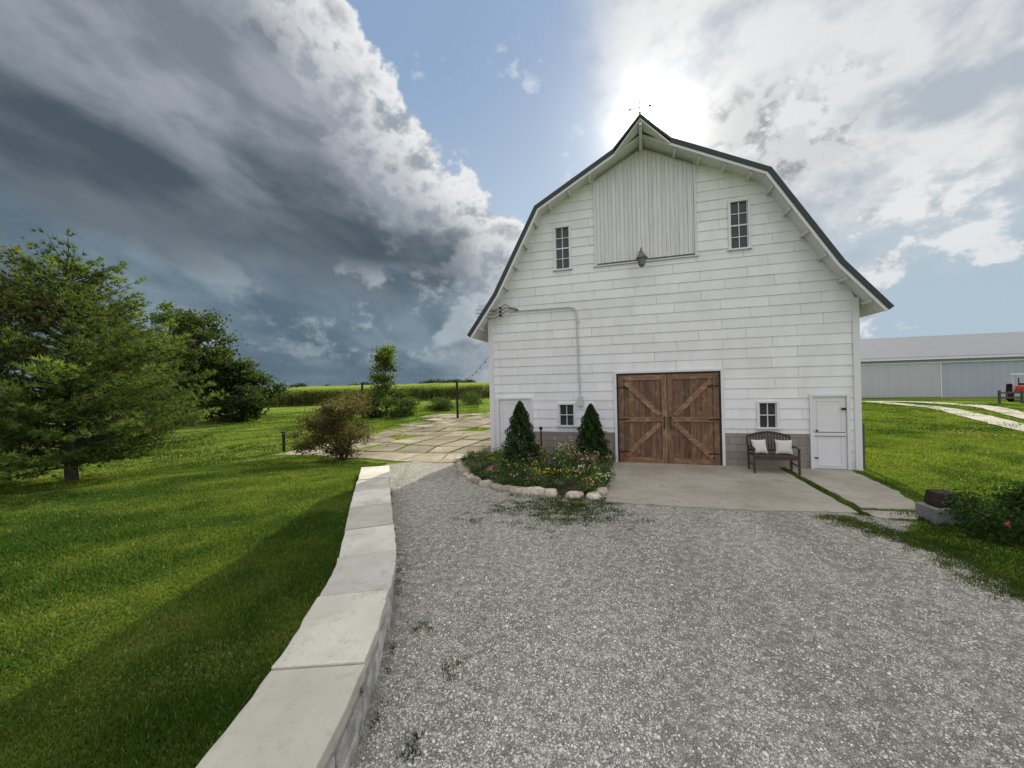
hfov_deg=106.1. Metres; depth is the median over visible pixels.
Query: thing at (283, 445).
bollard post
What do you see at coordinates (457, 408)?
light pole
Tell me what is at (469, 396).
garden shrub
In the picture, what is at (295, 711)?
cap stones
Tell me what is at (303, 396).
corn field
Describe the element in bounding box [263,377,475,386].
distant treeline
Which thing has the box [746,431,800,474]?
garden bench
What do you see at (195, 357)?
oak tree
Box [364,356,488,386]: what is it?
string lights
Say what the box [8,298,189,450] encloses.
pine tree
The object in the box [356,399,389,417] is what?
garden shrub
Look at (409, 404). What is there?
garden shrub
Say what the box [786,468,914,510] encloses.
concrete walk
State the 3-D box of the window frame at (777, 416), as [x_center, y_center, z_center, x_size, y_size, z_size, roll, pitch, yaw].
[7.094,0.857,10.680,0.600,0.780,0.135,-1,0,16]
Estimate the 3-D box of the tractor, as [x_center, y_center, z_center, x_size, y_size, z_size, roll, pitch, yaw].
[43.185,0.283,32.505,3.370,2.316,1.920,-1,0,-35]
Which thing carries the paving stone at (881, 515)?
on the gravel driveway
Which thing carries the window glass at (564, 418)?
in the white barn
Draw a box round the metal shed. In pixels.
[860,332,1023,397]
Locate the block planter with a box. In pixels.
[915,489,969,524]
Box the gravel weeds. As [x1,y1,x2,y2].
[305,414,1023,763]
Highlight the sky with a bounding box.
[0,0,1023,391]
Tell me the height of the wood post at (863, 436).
1.420 m
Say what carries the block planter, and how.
on the ground at (484, 409)
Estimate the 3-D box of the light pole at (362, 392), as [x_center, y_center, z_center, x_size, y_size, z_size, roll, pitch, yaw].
[-12.969,1.446,33.400,0.234,3.150,0.234,-1,0,0]
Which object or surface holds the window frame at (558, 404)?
in the white barn
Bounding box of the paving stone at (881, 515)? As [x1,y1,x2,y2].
[863,510,917,519]
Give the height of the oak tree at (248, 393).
7.415 m
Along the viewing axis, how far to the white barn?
11.27 m
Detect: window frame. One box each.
[553,224,572,270]
[557,403,576,426]
[727,197,752,250]
[756,401,780,428]
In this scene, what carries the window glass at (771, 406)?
in the white barn
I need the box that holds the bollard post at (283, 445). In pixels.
[281,432,286,451]
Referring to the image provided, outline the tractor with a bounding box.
[1006,374,1023,401]
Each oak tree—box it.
[120,299,248,421]
[120,350,203,421]
[187,351,298,422]
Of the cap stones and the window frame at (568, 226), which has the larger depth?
the window frame at (568, 226)
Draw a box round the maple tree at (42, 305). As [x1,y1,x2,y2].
[0,230,83,436]
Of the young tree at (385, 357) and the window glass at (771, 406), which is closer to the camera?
the window glass at (771, 406)
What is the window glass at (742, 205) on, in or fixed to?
in the white barn
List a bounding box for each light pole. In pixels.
[361,382,363,417]
[455,381,458,417]
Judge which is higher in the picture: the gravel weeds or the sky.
the sky
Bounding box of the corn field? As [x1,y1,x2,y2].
[13,382,489,415]
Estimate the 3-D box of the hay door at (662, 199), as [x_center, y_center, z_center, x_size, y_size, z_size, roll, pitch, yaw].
[3.941,-5.401,11.584,2.755,3.285,0.104,-1,0,16]
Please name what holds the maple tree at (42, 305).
on the ground at (484, 409)
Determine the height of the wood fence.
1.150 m
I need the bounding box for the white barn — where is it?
[467,100,893,470]
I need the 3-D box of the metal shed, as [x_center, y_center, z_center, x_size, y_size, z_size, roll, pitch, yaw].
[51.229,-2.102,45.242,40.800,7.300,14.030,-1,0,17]
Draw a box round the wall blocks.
[325,587,393,767]
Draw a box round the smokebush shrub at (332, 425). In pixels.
[282,388,382,460]
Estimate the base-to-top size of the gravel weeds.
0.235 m
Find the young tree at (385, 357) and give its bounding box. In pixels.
[366,342,409,416]
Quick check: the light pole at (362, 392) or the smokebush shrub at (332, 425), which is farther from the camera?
the light pole at (362, 392)
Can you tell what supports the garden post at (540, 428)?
on the flower bed
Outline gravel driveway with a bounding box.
[349,459,1023,767]
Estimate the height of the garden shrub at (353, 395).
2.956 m
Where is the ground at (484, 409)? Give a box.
[0,397,1023,767]
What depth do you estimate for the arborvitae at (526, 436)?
10.35 m
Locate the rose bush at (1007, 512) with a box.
[934,475,1023,545]
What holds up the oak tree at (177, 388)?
on the ground at (484, 409)
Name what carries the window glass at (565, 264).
in the white barn
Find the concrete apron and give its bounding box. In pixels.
[606,462,857,513]
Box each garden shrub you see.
[336,390,368,407]
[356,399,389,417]
[377,396,423,418]
[420,395,459,410]
[455,390,489,404]
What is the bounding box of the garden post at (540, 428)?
[539,426,542,448]
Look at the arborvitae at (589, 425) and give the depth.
11.16 m
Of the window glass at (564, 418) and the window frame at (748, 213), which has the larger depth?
the window glass at (564, 418)
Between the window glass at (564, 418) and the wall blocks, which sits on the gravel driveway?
the wall blocks
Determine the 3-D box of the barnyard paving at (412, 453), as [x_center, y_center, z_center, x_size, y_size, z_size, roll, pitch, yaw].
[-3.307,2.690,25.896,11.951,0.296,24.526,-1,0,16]
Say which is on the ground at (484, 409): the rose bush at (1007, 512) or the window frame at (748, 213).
the rose bush at (1007, 512)
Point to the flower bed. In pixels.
(569, 473)
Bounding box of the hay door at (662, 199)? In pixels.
[595,149,694,264]
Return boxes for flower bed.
[454,428,616,499]
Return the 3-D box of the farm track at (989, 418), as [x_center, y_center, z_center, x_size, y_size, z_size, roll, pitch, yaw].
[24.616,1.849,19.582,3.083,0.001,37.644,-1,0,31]
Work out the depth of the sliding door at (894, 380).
41.21 m
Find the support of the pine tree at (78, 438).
on the ground at (484, 409)
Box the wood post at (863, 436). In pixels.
[862,423,865,468]
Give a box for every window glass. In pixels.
[556,228,568,268]
[560,405,573,424]
[731,201,746,247]
[760,403,774,426]
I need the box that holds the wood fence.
[998,390,1023,402]
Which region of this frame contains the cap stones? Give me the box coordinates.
[196,465,396,767]
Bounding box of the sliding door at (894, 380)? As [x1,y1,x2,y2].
[861,363,940,397]
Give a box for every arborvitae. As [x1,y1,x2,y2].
[498,400,542,471]
[574,403,613,462]
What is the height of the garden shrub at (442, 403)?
2.215 m
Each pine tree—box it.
[0,227,230,486]
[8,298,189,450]
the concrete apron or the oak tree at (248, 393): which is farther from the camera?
the oak tree at (248, 393)
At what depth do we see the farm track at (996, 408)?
26.54 m
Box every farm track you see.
[863,401,1023,418]
[874,402,1023,430]
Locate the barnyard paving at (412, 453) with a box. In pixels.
[273,412,490,462]

